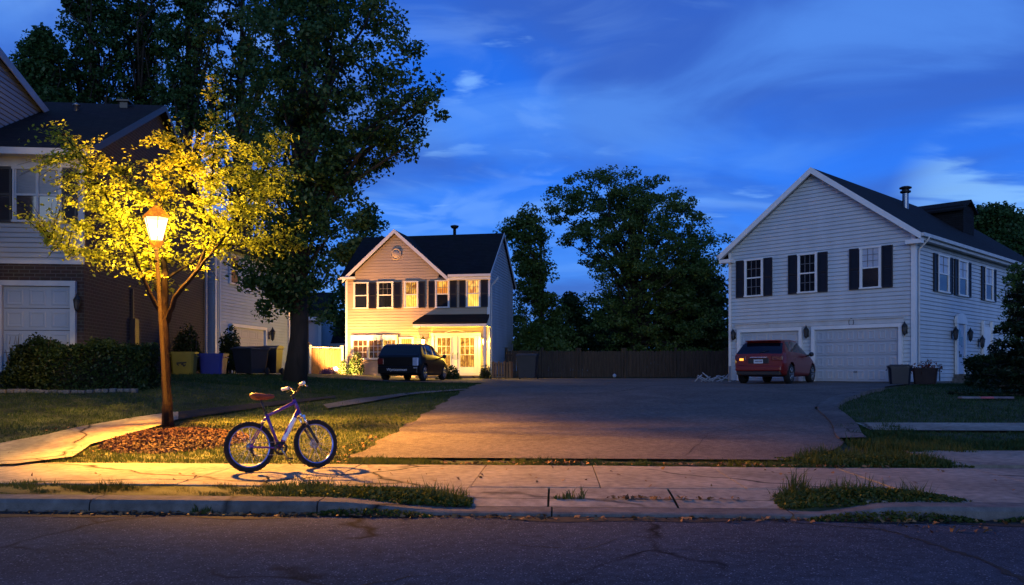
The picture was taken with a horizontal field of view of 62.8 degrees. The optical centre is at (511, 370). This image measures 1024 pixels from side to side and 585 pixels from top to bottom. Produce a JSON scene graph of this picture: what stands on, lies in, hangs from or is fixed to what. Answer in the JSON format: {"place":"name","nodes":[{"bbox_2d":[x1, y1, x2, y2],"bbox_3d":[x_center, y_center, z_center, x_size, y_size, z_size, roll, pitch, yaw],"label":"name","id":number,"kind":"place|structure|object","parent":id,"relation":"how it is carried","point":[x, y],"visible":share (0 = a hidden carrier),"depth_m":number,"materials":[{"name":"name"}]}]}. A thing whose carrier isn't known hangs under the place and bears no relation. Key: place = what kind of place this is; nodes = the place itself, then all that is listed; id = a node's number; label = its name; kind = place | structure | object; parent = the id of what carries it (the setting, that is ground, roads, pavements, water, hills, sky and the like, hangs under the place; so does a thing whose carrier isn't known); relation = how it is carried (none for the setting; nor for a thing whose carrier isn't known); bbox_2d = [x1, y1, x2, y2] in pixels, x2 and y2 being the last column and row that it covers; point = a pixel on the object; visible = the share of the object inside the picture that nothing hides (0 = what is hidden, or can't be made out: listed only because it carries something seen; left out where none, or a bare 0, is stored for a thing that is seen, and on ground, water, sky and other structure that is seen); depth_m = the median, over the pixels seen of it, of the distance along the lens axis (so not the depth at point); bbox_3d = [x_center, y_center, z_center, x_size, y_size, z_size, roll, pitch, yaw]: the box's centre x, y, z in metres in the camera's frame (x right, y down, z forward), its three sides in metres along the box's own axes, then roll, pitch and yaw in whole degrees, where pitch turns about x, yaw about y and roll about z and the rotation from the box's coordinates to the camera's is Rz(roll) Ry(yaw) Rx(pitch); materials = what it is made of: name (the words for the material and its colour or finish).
{"place":"outdoors","nodes":[
{"label":"outdoors","id":0,"kind":"place"},
{"bbox_2d":[0,411,177,463],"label":"garden path","id":1,"kind":"structure","parent":0,"point":[64,443],"depth_m":14.42,"materials":[{"name":"concrete"}]},
{"bbox_2d":[178,396,334,418],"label":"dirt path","id":2,"kind":"structure","parent":0,"point":[196,413],"depth_m":18.68,"materials":[{"name":"grey concrete"}]},
{"bbox_2d":[323,389,466,407],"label":"stepping path","id":3,"kind":"structure","parent":0,"point":[346,402],"depth_m":21.85,"materials":[{"name":"concrete"}]},
{"bbox_2d":[0,516,1023,584],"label":"road","id":4,"kind":"structure","parent":0,"point":[334,550],"depth_m":6.79,"materials":[{"name":"grey asphalt"}]},
{"bbox_2d":[0,511,1023,526],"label":"gutter dirt","id":5,"kind":"structure","parent":4,"relation":"on","point":[261,516],"depth_m":8.37,"materials":[{"name":"brown soil"}]},
{"bbox_2d":[307,507,432,517],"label":"gutter weeds","id":6,"kind":"object","parent":5,"relation":"on","point":[365,510],"visible":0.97,"depth_m":8.47,"materials":[{"name":"green plant"}]},
{"bbox_2d":[806,510,985,522],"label":"gutter weeds","id":7,"kind":"object","parent":5,"relation":"on","point":[935,517],"visible":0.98,"depth_m":8.17,"materials":[{"name":"green plant"}]},
{"bbox_2d":[5,425,1023,533],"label":"fallen leaves","id":8,"kind":"object","parent":4,"relation":"on","point":[626,497],"visible":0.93,"depth_m":8.55,"materials":[{"name":"brown plant"}]},
{"bbox_2d":[67,520,1023,584],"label":"road crack","id":9,"kind":"object","parent":4,"relation":"on","point":[1008,572],"visible":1,"depth_m":6.84,"materials":[{"name":"black asphalt"}]},
{"bbox_2d":[0,450,1023,502],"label":"pavement","id":10,"kind":"structure","parent":0,"point":[979,483],"depth_m":10.71,"materials":[{"name":"concrete"}]},
{"bbox_2d":[223,381,337,472],"bbox_3d":[-3.114,0.753,11.359,1.592,1.179,0.602,0,-6,-35],"label":"bicycle","id":11,"kind":"object","parent":10,"relation":"on","point":[314,443],"visible":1,"depth_m":11.27,"materials":[{"name":"metal"}]},
{"bbox_2d":[778,465,811,490],"bbox_3d":[3.207,1.192,9.463,0.404,0.386,0.395,0,0,0],"label":"weed tuft","id":12,"kind":"object","parent":10,"relation":"on","point":[792,478],"visible":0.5,"depth_m":9.45,"materials":[{"name":"green plant"}]},
{"bbox_2d":[0,373,1023,515],"bbox_3d":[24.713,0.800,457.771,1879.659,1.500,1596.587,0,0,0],"label":"ground","id":13,"kind":"structure","parent":0,"point":[161,489],"depth_m":17.45,"materials":[{"name":"green plant"}]},
{"bbox_2d":[0,332,53,388],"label":"bush","id":14,"kind":"object","parent":13,"relation":"on","point":[18,372],"visible":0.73,"depth_m":20.68,"materials":[{"name":"green plant"}]},
{"bbox_2d":[8,22,86,102],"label":"background tree","id":15,"kind":"object","parent":13,"relation":"on","point":[43,50],"visible":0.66,"depth_m":40.53,"materials":[{"name":"green plant"}]},
{"bbox_2d":[0,388,137,393],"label":"stone border","id":16,"kind":"object","parent":13,"relation":"on","point":[112,390],"visible":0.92,"depth_m":20.15,"materials":[{"name":"stone"}]},
{"bbox_2d":[51,0,135,103],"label":"background tree","id":17,"kind":"object","parent":13,"relation":"on","point":[93,74],"visible":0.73,"depth_m":42.60,"materials":[{"name":"green plant"}]},
{"bbox_2d":[30,336,160,390],"bbox_3d":[-10.428,-0.130,21.094,3.015,1.505,1.134,0,0,0],"label":"hedge","id":18,"kind":"object","parent":13,"relation":"on","point":[108,362],"visible":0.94,"depth_m":20.76,"materials":[{"name":"green plant"}]},
{"bbox_2d":[0,48,214,373],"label":"house","id":19,"kind":"structure","parent":13,"relation":"on","point":[72,301],"depth_m":23.34,"materials":[{"name":"red brick"}]},
{"bbox_2d":[4,286,69,369],"bbox_3d":[-12.372,-1.060,21.861,1.680,2.284,0.043,0,0,-6],"label":"garage door","id":20,"kind":"structure","parent":19,"relation":"in","point":[17,299],"depth_m":21.84,"materials":[{"name":"white metal"}]},
{"bbox_2d":[11,166,62,222],"bbox_3d":[-12.370,-4.590,21.839,1.260,1.440,0.095,0,0,-6],"label":"window","id":21,"kind":"structure","parent":19,"relation":"in","point":[27,187],"depth_m":21.84,"materials":[{"name":"white glass"}]},
{"bbox_2d":[106,0,174,105],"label":"background tree","id":22,"kind":"object","parent":13,"relation":"on","point":[142,89],"visible":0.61,"depth_m":44.46,"materials":[{"name":"green plant"}]},
{"bbox_2d":[3,73,314,427],"bbox_3d":[-6.484,-2.322,15.930,5.085,6.848,3.188,0,0,0],"label":"street tree","id":23,"kind":"object","parent":13,"relation":"on","point":[118,217],"visible":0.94,"depth_m":15.63,"materials":[{"name":"green plant"}]},
{"bbox_2d":[0,478,327,495],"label":"verge grass","id":24,"kind":"structure","parent":13,"relation":"on","point":[101,488],"depth_m":9.63,"materials":[{"name":"green plant"}]},
{"bbox_2d":[98,426,250,453],"bbox_3d":[-5.854,1.220,14.688,2.481,0.252,2.772,0,0,0],"label":"mulch bed","id":25,"kind":"object","parent":13,"relation":"on","point":[173,443],"visible":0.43,"depth_m":14.13,"materials":[{"name":"brown wood"}]},
{"bbox_2d":[143,202,170,428],"bbox_3d":[-6.615,-1.008,15.600,0.530,4.293,0.450,0,0,0],"label":"lamp post","id":26,"kind":"object","parent":25,"relation":"on","point":[156,212],"visible":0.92,"depth_m":15.57,"materials":[{"name":"orange metal"}]},
{"bbox_2d":[170,323,202,372],"bbox_3d":[-11.449,-0.746,29.428,1.209,1.896,1.134,0,0,-38],"label":"bush","id":27,"kind":"object","parent":13,"relation":"on","point":[182,341],"visible":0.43,"depth_m":29.30,"materials":[{"name":"green plant"}]},
{"bbox_2d":[149,0,228,194],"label":"background tree","id":28,"kind":"object","parent":13,"relation":"on","point":[184,96],"visible":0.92,"depth_m":42.55,"materials":[{"name":"green plant"}]},
{"bbox_2d":[218,325,240,373],"bbox_3d":[-10.313,-0.749,30.607,1.053,1.888,1.019,0,0,0],"label":"bush","id":29,"kind":"object","parent":13,"relation":"on","point":[229,340],"visible":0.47,"depth_m":30.46,"materials":[{"name":"green plant"}]},
{"bbox_2d":[202,0,284,236],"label":"background tree","id":30,"kind":"object","parent":13,"relation":"on","point":[239,91],"visible":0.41,"depth_m":45.60,"materials":[{"name":"green plant"}]},
{"bbox_2d":[207,219,289,373],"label":"house","id":31,"kind":"structure","parent":13,"relation":"on","point":[228,304],"depth_m":36.82,"materials":[{"name":"white"}]},
{"bbox_2d":[229,253,239,285],"bbox_3d":[-12.080,-4.410,36.530,0.095,1.300,0.940,0,0,7],"label":"window","id":32,"kind":"structure","parent":31,"relation":"in","point":[232,280],"depth_m":36.44,"materials":[{"name":"white glass"}]},
{"bbox_2d":[234,327,263,373],"bbox_3d":[-11.926,-0.895,37.947,0.043,2.014,3.350,0,0,7],"label":"garage door","id":33,"kind":"structure","parent":31,"relation":"in","point":[248,335],"depth_m":38.11,"materials":[{"name":"metal"}]},
{"bbox_2d":[290,292,338,371],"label":"house","id":34,"kind":"structure","parent":13,"relation":"on","point":[320,336],"depth_m":56.36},
{"bbox_2d":[158,372,481,396],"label":"lawn grass","id":35,"kind":"structure","parent":13,"relation":"on","point":[405,386],"depth_m":25.48,"materials":[{"name":"green plant"}]},
{"bbox_2d":[170,352,198,374],"bbox_3d":[-10.950,-0.258,28.000,0.929,0.760,0.583,0,0,-4],"label":"recycling tub","id":36,"kind":"object","parent":35,"relation":"on","point":[183,362],"visible":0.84,"depth_m":27.75,"materials":[{"name":"green plastic"}]},
{"bbox_2d":[198,353,228,373],"bbox_3d":[-10.300,-0.242,28.900,1.020,0.720,0.636,0,0,3],"label":"recycling tub","id":37,"kind":"object","parent":35,"relation":"on","point":[213,363],"visible":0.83,"depth_m":28.63,"materials":[{"name":"blue plastic"}]},
{"bbox_2d":[230,346,270,374],"bbox_3d":[-9.092,-0.365,29.217,0.912,0.999,1.101,0,0,24],"label":"wheeled bin","id":38,"kind":"object","parent":35,"relation":"on","point":[248,360],"visible":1,"depth_m":28.89,"materials":[{"name":"black plastic"}]},
{"bbox_2d":[264,345,283,374],"bbox_3d":[-8.748,-0.393,30.615,0.636,1.072,0.724,0,0,8],"label":"wheeled bin","id":39,"kind":"object","parent":35,"relation":"on","point":[274,361],"visible":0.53,"depth_m":30.36,"materials":[{"name":"black plastic"}]},
{"bbox_2d":[308,345,342,373],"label":"board fence","id":40,"kind":"object","parent":13,"relation":"on","point":[333,357],"visible":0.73,"depth_m":43.37,"materials":[{"name":"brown wood"}]},
{"bbox_2d":[222,0,451,382],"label":"tree","id":41,"kind":"object","parent":13,"relation":"on","point":[303,111],"visible":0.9,"depth_m":25.45,"materials":[{"name":"green plant"}]},
{"bbox_2d":[330,327,344,361],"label":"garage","id":42,"kind":"structure","parent":13,"relation":"on","point":[336,341],"depth_m":60.11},
{"bbox_2d":[338,360,347,374],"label":"shrub","id":43,"kind":"object","parent":13,"relation":"on","point":[343,368],"visible":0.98,"depth_m":42.45,"materials":[{"name":"green plant"}]},
{"bbox_2d":[346,352,364,374],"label":"shrub","id":44,"kind":"object","parent":13,"relation":"on","point":[355,368],"visible":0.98,"depth_m":42.65,"materials":[{"name":"green plant"}]},
{"bbox_2d":[324,202,389,338],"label":"background tree","id":45,"kind":"object","parent":13,"relation":"on","point":[347,249],"visible":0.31,"depth_m":55.34,"materials":[{"name":"green plant"}]},
{"bbox_2d":[251,470,469,503],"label":"kerb grass","id":46,"kind":"structure","parent":13,"relation":"on","point":[306,485],"depth_m":9.22,"materials":[{"name":"green plant"}]},
{"bbox_2d":[338,225,515,378],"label":"house","id":47,"kind":"structure","parent":13,"relation":"on","point":[450,297],"depth_m":43.96,"materials":[{"name":"beige"}]},
{"bbox_2d":[353,282,368,308],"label":"window","id":48,"kind":"structure","parent":47,"relation":"in","point":[360,289],"depth_m":44.30,"materials":[{"name":"clear glass"}]},
{"bbox_2d":[350,335,397,359],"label":"window","id":49,"kind":"structure","parent":47,"relation":"in","point":[369,350],"depth_m":44.16,"materials":[{"name":"white"}]},
{"bbox_2d":[376,281,393,308],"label":"window","id":50,"kind":"structure","parent":47,"relation":"in","point":[384,289],"depth_m":44.05,"materials":[{"name":"clear glass"}]},
{"bbox_2d":[398,337,413,343],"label":"window","id":51,"kind":"structure","parent":47,"relation":"in","point":[402,340],"depth_m":43.82,"materials":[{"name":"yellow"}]},
{"bbox_2d":[404,281,418,307],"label":"window","id":52,"kind":"structure","parent":47,"relation":"in","point":[411,288],"depth_m":43.77,"materials":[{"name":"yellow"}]},
{"bbox_2d":[435,280,449,307],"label":"window","id":53,"kind":"structure","parent":47,"relation":"in","point":[442,287],"depth_m":43.45,"materials":[{"name":"white glass"}]},
{"bbox_2d":[434,336,453,366],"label":"entrance door","id":54,"kind":"structure","parent":47,"relation":"in","point":[443,345],"depth_m":43.39,"materials":[{"name":"white"}]},
{"bbox_2d":[457,335,477,374],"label":"entrance door","id":55,"kind":"structure","parent":47,"relation":"in","point":[467,345],"depth_m":43.18,"materials":[{"name":"white wood"}]},
{"bbox_2d":[465,280,480,307],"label":"window","id":56,"kind":"structure","parent":47,"relation":"in","point":[473,287],"depth_m":43.14,"materials":[{"name":"white"}]},
{"bbox_2d":[435,365,461,378],"bbox_3d":[-2.939,0.093,39.240,1.331,0.846,0.910,0,0,0],"label":"shrub","id":57,"kind":"object","parent":13,"relation":"on","point":[452,373],"visible":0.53,"depth_m":39.10,"materials":[{"name":"green plant"}]},
{"bbox_2d":[479,364,491,378],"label":"shrub","id":58,"kind":"object","parent":13,"relation":"on","point":[484,373],"visible":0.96,"depth_m":41.19,"materials":[{"name":"green plant"}]},
{"bbox_2d":[0,494,1023,520],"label":"kerb","id":59,"kind":"structure","parent":13,"relation":"on","point":[987,511],"depth_m":8.60,"materials":[{"name":"concrete"}]},
{"bbox_2d":[272,485,473,506],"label":"kerb weeds","id":60,"kind":"object","parent":59,"relation":"on","point":[395,493],"visible":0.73,"depth_m":8.94,"materials":[{"name":"green plant"}]},
{"bbox_2d":[768,486,971,508],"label":"kerb weeds","id":61,"kind":"object","parent":59,"relation":"on","point":[820,496],"visible":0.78,"depth_m":8.71,"materials":[{"name":"green plant"}]},
{"bbox_2d":[493,201,586,351],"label":"background tree","id":62,"kind":"object","parent":13,"relation":"on","point":[533,272],"visible":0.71,"depth_m":50.52,"materials":[{"name":"green plant"}]},
{"bbox_2d":[504,347,578,377],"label":"board fence","id":63,"kind":"object","parent":13,"relation":"on","point":[566,363],"visible":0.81,"depth_m":45.84,"materials":[{"name":"brown wood"}]},
{"bbox_2d":[512,321,575,377],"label":"bush","id":64,"kind":"object","parent":13,"relation":"on","point":[535,336],"visible":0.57,"depth_m":47.12,"materials":[{"name":"green plant"}]},
{"bbox_2d":[548,291,613,374],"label":"background tree","id":65,"kind":"object","parent":13,"relation":"on","point":[576,320],"visible":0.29,"depth_m":55.16,"materials":[{"name":"green plant"}]},
{"bbox_2d":[345,453,832,467],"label":"verge grass","id":66,"kind":"structure","parent":13,"relation":"on","point":[532,461],"depth_m":12.02,"materials":[{"name":"green plant"}]},
{"bbox_2d":[579,348,623,377],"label":"board fence","id":67,"kind":"object","parent":13,"relation":"on","point":[610,363],"visible":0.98,"depth_m":46.28,"materials":[{"name":"brown wood"}]},
{"bbox_2d":[575,291,648,374],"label":"background tree","id":68,"kind":"object","parent":13,"relation":"on","point":[625,345],"visible":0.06,"depth_m":59.24,"materials":[{"name":"green plant"}]},
{"bbox_2d":[436,487,789,508],"bbox_3d":[1.066,1.381,9.165,3.946,0.078,0.855,0,0,3],"label":"driveway apron","id":69,"kind":"object","parent":13,"relation":"on","point":[594,497],"visible":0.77,"depth_m":9.12,"materials":[{"name":"concrete"}]},
{"bbox_2d":[553,486,586,498],"bbox_3d":[0.647,1.304,9.106,0.400,0.161,0.148,0,0,0],"label":"weed tuft","id":70,"kind":"object","parent":69,"relation":"on","point":[567,496],"visible":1,"depth_m":9.11,"materials":[{"name":"green plant"}]},
{"bbox_2d":[540,164,734,359],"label":"tree","id":71,"kind":"object","parent":13,"relation":"on","point":[641,327],"visible":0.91,"depth_m":48.56,"materials":[{"name":"green plant"}]},
{"bbox_2d":[624,347,728,377],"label":"board fence","id":72,"kind":"object","parent":13,"relation":"on","point":[641,363],"visible":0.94,"depth_m":45.73,"materials":[{"name":"brown wood"}]},
{"bbox_2d":[647,252,728,376],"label":"background tree","id":73,"kind":"object","parent":13,"relation":"on","point":[711,340],"visible":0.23,"depth_m":50.80,"materials":[{"name":"green plant"}]},
{"bbox_2d":[817,386,884,438],"bbox_3d":[8.084,0.857,20.117,1.324,0.797,11.996,0,0,25],"label":"driveway edging","id":74,"kind":"object","parent":13,"relation":"on","point":[831,411],"visible":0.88,"depth_m":18.29,"materials":[{"name":"concrete"}]},
{"bbox_2d":[767,473,935,500],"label":"kerb grass","id":75,"kind":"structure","parent":13,"relation":"on","point":[844,485],"depth_m":9.25,"materials":[{"name":"green plant"}]},
{"bbox_2d":[717,167,1023,383],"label":"house","id":76,"kind":"structure","parent":13,"relation":"on","point":[842,280],"depth_m":32.66,"materials":[{"name":"plastic"}]},
{"bbox_2d":[743,258,762,296],"bbox_3d":[9.985,-3.850,34.630,0.095,1.560,0.880,0,0,-44],"label":"window","id":77,"kind":"structure","parent":76,"relation":"in","point":[753,268],"depth_m":34.65,"materials":[{"name":"white glass"}]},
{"bbox_2d":[741,331,797,380],"bbox_3d":[10.490,-0.600,34.146,0.043,1.984,2.600,0,0,-44],"label":"garage door","id":78,"kind":"structure","parent":76,"relation":"in","point":[782,335],"depth_m":34.06,"materials":[{"name":"metal"}]},
{"bbox_2d":[797,252,817,293],"bbox_3d":[11.615,-3.850,32.965,0.095,1.560,0.840,0,0,-44],"label":"window","id":79,"kind":"structure","parent":76,"relation":"in","point":[807,263],"depth_m":32.98,"materials":[{"name":"white glass"}]},
{"bbox_2d":[815,327,897,381],"bbox_3d":[12.967,-0.600,31.617,0.043,1.984,3.180,0,0,-44],"label":"garage door","id":80,"kind":"structure","parent":76,"relation":"in","point":[853,353],"depth_m":31.61,"materials":[{"name":"metal"}]},
{"bbox_2d":[859,245,881,288],"bbox_3d":[13.339,-3.850,31.206,0.095,1.560,0.830,0,0,-44],"label":"window","id":81,"kind":"structure","parent":76,"relation":"in","point":[870,258],"depth_m":31.21,"materials":[{"name":"white glass"}]},
{"bbox_2d":[938,254,950,293],"bbox_3d":[16.521,-3.710,32.061,1.190,1.440,0.095,0,0,-44],"label":"window","id":82,"kind":"structure","parent":76,"relation":"in","point":[943,260],"depth_m":32.09,"materials":[{"name":"white glass"}]},
{"bbox_2d":[959,324,963,373],"bbox_3d":[17.852,-0.870,33.340,0.800,1.960,0.128,0,0,-44],"label":"front door","id":83,"kind":"structure","parent":76,"relation":"in","point":[961,327],"depth_m":33.41,"materials":[{"name":"white glass"}]},
{"bbox_2d":[958,259,968,296],"bbox_3d":[18.093,-3.710,33.600,1.090,1.440,0.095,0,0,-44],"label":"window","id":84,"kind":"structure","parent":76,"relation":"in","point":[963,265],"depth_m":33.66,"materials":[{"name":"white glass"}]},
{"bbox_2d":[981,320,992,355],"bbox_3d":[20.235,-0.945,35.666,1.280,2.350,0.096,0,0,-44],"label":"side door","id":85,"kind":"structure","parent":76,"relation":"in","point":[986,332],"depth_m":35.58,"materials":[{"name":"white wood"}]},
{"bbox_2d":[984,266,993,301],"bbox_3d":[20.451,-3.710,35.909,1.090,1.440,0.095,0,0,-44],"label":"window","id":86,"kind":"structure","parent":76,"relation":"in","point":[989,272],"depth_m":35.98,"materials":[{"name":"white glass"}]},
{"bbox_2d":[774,442,974,467],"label":"kerb grass","id":87,"kind":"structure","parent":13,"relation":"on","point":[924,456],"depth_m":11.86,"materials":[{"name":"green plant"}]},
{"bbox_2d":[832,418,943,442],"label":"kerb grass","id":88,"kind":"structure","parent":13,"relation":"on","point":[884,433],"depth_m":15.15,"materials":[{"name":"green plant"}]},
{"bbox_2d":[841,432,990,453],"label":"kerb grass","id":89,"kind":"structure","parent":13,"relation":"on","point":[875,444],"depth_m":13.59,"materials":[{"name":"green plant"}]},
{"bbox_2d":[838,382,1023,450],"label":"lawn grass","id":90,"kind":"structure","parent":13,"relation":"on","point":[940,406],"depth_m":19.42,"materials":[{"name":"green plant"}]},
{"bbox_2d":[911,359,941,383],"bbox_3d":[14.054,0.022,28.721,1.319,0.863,0.804,0,0,13],"label":"planter","id":91,"kind":"object","parent":90,"relation":"on","point":[927,374],"visible":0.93,"depth_m":28.48,"materials":[{"name":"brown plastic"}]},
{"bbox_2d":[958,396,1013,398],"bbox_3d":[12.215,0.684,21.602,1.370,0.050,0.200,0,0,-2],"label":"lawn edging board","id":92,"kind":"object","parent":90,"relation":"on","point":[984,397],"visible":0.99,"depth_m":21.52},
{"bbox_2d":[856,422,1023,430],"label":"front walk","id":93,"kind":"structure","parent":13,"relation":"on","point":[976,426],"depth_m":16.20,"materials":[{"name":"concrete"}]},
{"bbox_2d":[877,435,1023,450],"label":"kerb grass","id":94,"kind":"structure","parent":13,"relation":"on","point":[1015,447],"depth_m":13.94,"materials":[{"name":"green plant"}]},
{"bbox_2d":[947,273,1023,397],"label":"conifer","id":95,"kind":"object","parent":13,"relation":"on","point":[1017,344],"visible":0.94,"depth_m":22.65,"materials":[{"name":"green plant"}]},
{"bbox_2d":[961,349,1022,385],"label":"hedge","id":96,"kind":"object","parent":13,"relation":"on","point":[982,359],"visible":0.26,"depth_m":27.23,"materials":[{"name":"green plant"}]},
{"bbox_2d":[974,201,1023,255],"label":"background tree","id":97,"kind":"object","parent":13,"relation":"on","point":[1003,224],"visible":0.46,"depth_m":64.66,"materials":[{"name":"green plant"}]},
{"bbox_2d":[994,261,1023,340],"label":"young tree","id":98,"kind":"object","parent":13,"relation":"on","point":[1013,277],"visible":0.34,"depth_m":29.54,"materials":[{"name":"green plant"}]},
{"bbox_2d":[0,0,1023,370],"label":"sky","id":99,"kind":"structure","parent":0,"point":[731,101],"materials":[{"name":"blue"}]},
{"bbox_2d":[343,376,902,459],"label":"driveway","id":100,"kind":"structure","parent":0,"point":[673,418],"depth_m":17.29,"materials":[{"name":"concrete"}]},
{"bbox_2d":[378,344,447,380],"bbox_3d":[-4.076,-0.369,35.453,2.295,1.528,4.385,0,0,13],"label":"parked car","id":101,"kind":"object","parent":100,"relation":"on","point":[422,362],"visible":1,"depth_m":33.62,"materials":[{"name":"black paint"}]},
{"bbox_2d":[492,361,512,377],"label":"board fence section","id":102,"kind":"object","parent":100,"relation":"on","point":[494,369],"visible":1,"depth_m":40.91,"materials":[{"name":"brown wood"}]},
{"bbox_2d":[516,354,539,378],"bbox_3d":[0.753,-0.218,40.018,1.007,1.226,1.044,0,0,10],"label":"wheeled bin","id":103,"kind":"object","parent":100,"relation":"on","point":[527,364],"visible":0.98,"depth_m":39.62,"materials":[{"name":"grey plastic"}]},
{"bbox_2d":[695,366,735,381],"bbox_3d":[7.814,0.122,32.318,1.549,0.620,0.311,0,0,0],"label":"pile of branches","id":104,"kind":"object","parent":100,"relation":"on","point":[719,376],"visible":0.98,"depth_m":32.26,"materials":[{"name":"wood"}]},
{"bbox_2d":[735,340,815,383],"bbox_3d":[9.707,-0.342,30.624,2.295,1.568,4.390,0,0,35],"label":"parked car","id":105,"kind":"object","parent":100,"relation":"on","point":[788,361],"visible":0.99,"depth_m":29.11,"materials":[{"name":"red paint"}]},
{"bbox_2d":[885,364,913,384],"bbox_3d":[13.150,0.118,28.450,0.860,0.675,0.670,0,0,20],"label":"garbage tub","id":106,"kind":"object","parent":100,"relation":"on","point":[899,373],"visible":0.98,"depth_m":28.18,"materials":[{"name":"grey plastic"}]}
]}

